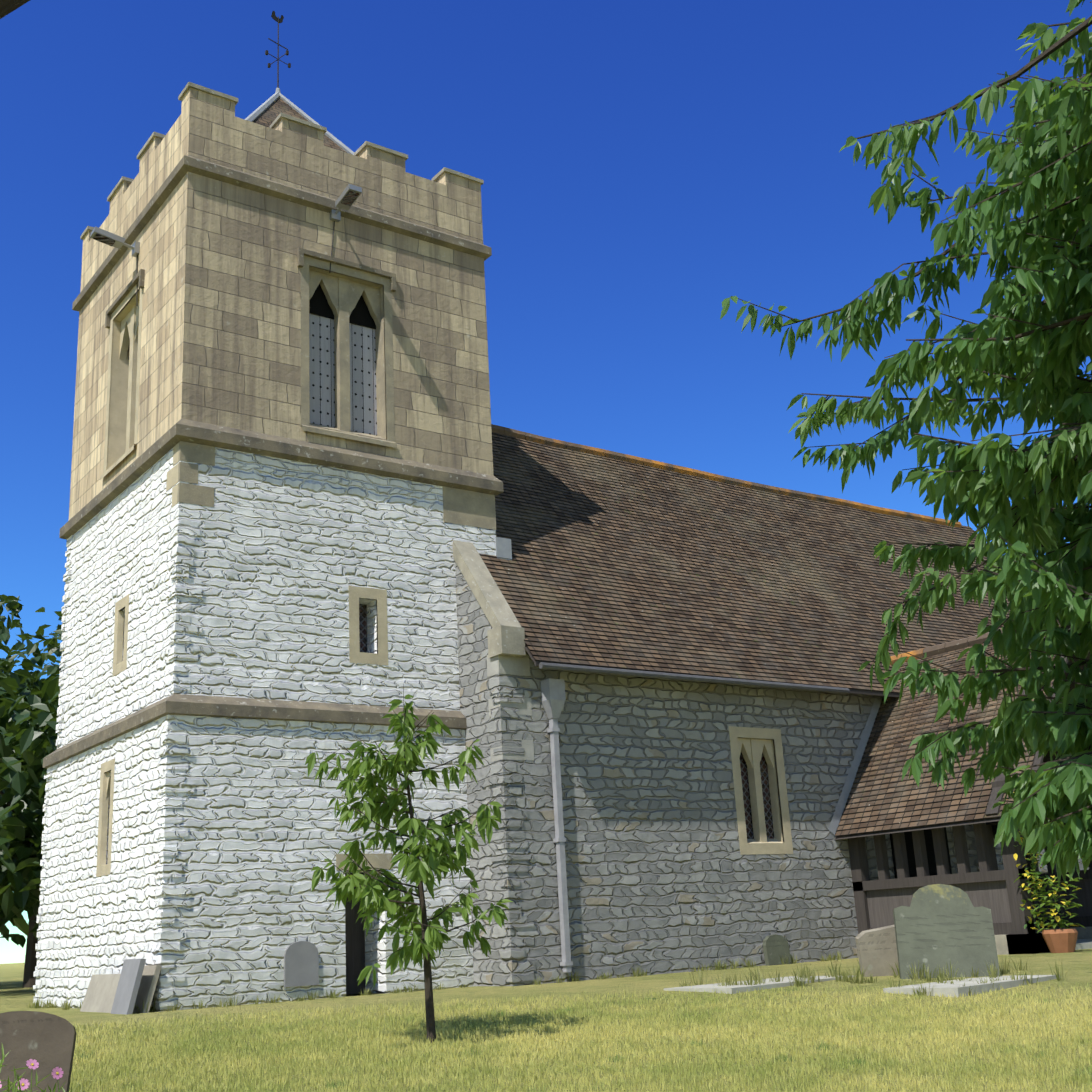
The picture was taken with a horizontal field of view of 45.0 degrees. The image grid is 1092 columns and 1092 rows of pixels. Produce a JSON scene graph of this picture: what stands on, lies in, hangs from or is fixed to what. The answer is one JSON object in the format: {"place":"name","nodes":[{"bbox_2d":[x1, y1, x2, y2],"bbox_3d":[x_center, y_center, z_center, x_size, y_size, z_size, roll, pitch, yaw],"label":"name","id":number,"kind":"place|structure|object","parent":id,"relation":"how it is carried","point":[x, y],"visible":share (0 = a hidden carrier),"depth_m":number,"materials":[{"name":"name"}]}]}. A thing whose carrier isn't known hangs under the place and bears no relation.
{"place":"outdoors","nodes":[
{"label":"outdoors","id":0,"kind":"place"},
{"bbox_2d":[0,0,29,18],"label":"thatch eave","id":1,"kind":"object","parent":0,"point":[7,7],"depth_m":2.04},
{"bbox_2d":[33,11,503,1011],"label":"church tower","id":2,"kind":"structure","parent":0,"point":[285,485],"depth_m":17.84,"materials":[{"name":"white stone"}]},
{"bbox_2d":[0,948,1091,1091],"bbox_3d":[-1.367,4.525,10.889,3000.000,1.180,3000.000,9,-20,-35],"label":"lawn","id":3,"kind":"structure","parent":0,"point":[14,994],"depth_m":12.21,"materials":[{"name":"green plant"}]},
{"bbox_2d":[0,647,58,722],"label":"tree","id":4,"kind":"object","parent":3,"relation":"on","point":[40,683],"visible":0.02,"depth_m":34.46,"materials":[{"name":"green plant"}]},
{"bbox_2d":[0,670,59,937],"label":"tree","id":5,"kind":"object","parent":3,"relation":"on","point":[23,771],"visible":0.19,"depth_m":25.86,"materials":[{"name":"green plant"}]},
{"bbox_2d":[0,594,61,731],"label":"tree","id":6,"kind":"object","parent":3,"relation":"on","point":[13,605],"visible":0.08,"depth_m":40.56,"materials":[{"name":"green plant"}]},
{"bbox_2d":[0,611,62,987],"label":"tree","id":7,"kind":"object","parent":3,"relation":"on","point":[26,678],"visible":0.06,"depth_m":33.47,"materials":[{"name":"green plant"}]},
{"bbox_2d":[0,1044,64,1091],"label":"pink flowers","id":8,"kind":"object","parent":3,"relation":"on","point":[22,1085],"visible":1,"depth_m":6.93,"materials":[{"name":"pink plant"}]},
{"bbox_2d":[0,1011,76,1091],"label":"headstone","id":9,"kind":"object","parent":3,"relation":"on","point":[47,1041],"visible":1,"depth_m":8.16,"materials":[{"name":"grey stone"}]},
{"bbox_2d":[305,684,512,1042],"bbox_3d":[-1.050,2.579,10.853,1.643,2.932,1.458,-8,-17,15],"label":"sapling tree","id":10,"kind":"object","parent":3,"relation":"on","point":[437,857],"visible":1,"depth_m":10.74,"materials":[{"name":"green plant"}]},
{"bbox_2d":[25,952,1068,1091],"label":"grass tufts","id":11,"kind":"object","parent":3,"relation":"on","point":[761,980],"visible":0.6,"depth_m":13.80,"materials":[{"name":"green plant"}]},
{"bbox_2d":[80,959,1059,1014],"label":"stone slabs","id":12,"kind":"structure","parent":3,"relation":"on","point":[136,980],"depth_m":14.61,"materials":[{"name":"stone"}]},
{"bbox_2d":[453,424,1088,985],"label":"church nave","id":13,"kind":"structure","parent":3,"relation":"on","point":[667,696],"depth_m":19.54,"materials":[{"name":"grey stone"}]},
{"bbox_2d":[855,925,898,976],"bbox_3d":[3.697,4.498,14.221,0.658,0.800,0.230,-3,-16,0],"label":"headstone","id":14,"kind":"object","parent":3,"relation":"on","point":[877,950],"visible":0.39,"depth_m":14.18,"materials":[{"name":"beige stone"}]},
{"bbox_2d":[720,0,1091,884],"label":"cherry tree","id":15,"kind":"object","parent":3,"relation":"on","point":[1018,338],"visible":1,"depth_m":4.79,"materials":[{"name":"green plant"}]},
{"bbox_2d":[893,884,999,978],"bbox_3d":[4.191,4.178,13.861,1.055,1.224,0.452,-5,-16,5],"label":"headstone","id":16,"kind":"object","parent":3,"relation":"on","point":[937,925],"visible":0.81,"depth_m":13.86,"materials":[{"name":"grey stone"}]},
{"bbox_2d":[828,619,1091,955],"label":"timber porch","id":17,"kind":"object","parent":3,"relation":"on","point":[911,817],"visible":0.4,"depth_m":20.00,"materials":[{"name":"wood"}]},
{"bbox_2d":[1014,871,1085,952],"bbox_3d":[6.866,4.909,17.728,0.854,1.061,0.895,9,-20,-35],"label":"pot plant","id":18,"kind":"object","parent":3,"relation":"on","point":[1060,940],"visible":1,"depth_m":17.61,"materials":[{"name":"green plant"}]},
{"bbox_2d":[0,0,1091,963],"label":"sky","id":19,"kind":"structure","parent":0,"point":[644,166],"materials":[{"name":"blue"}]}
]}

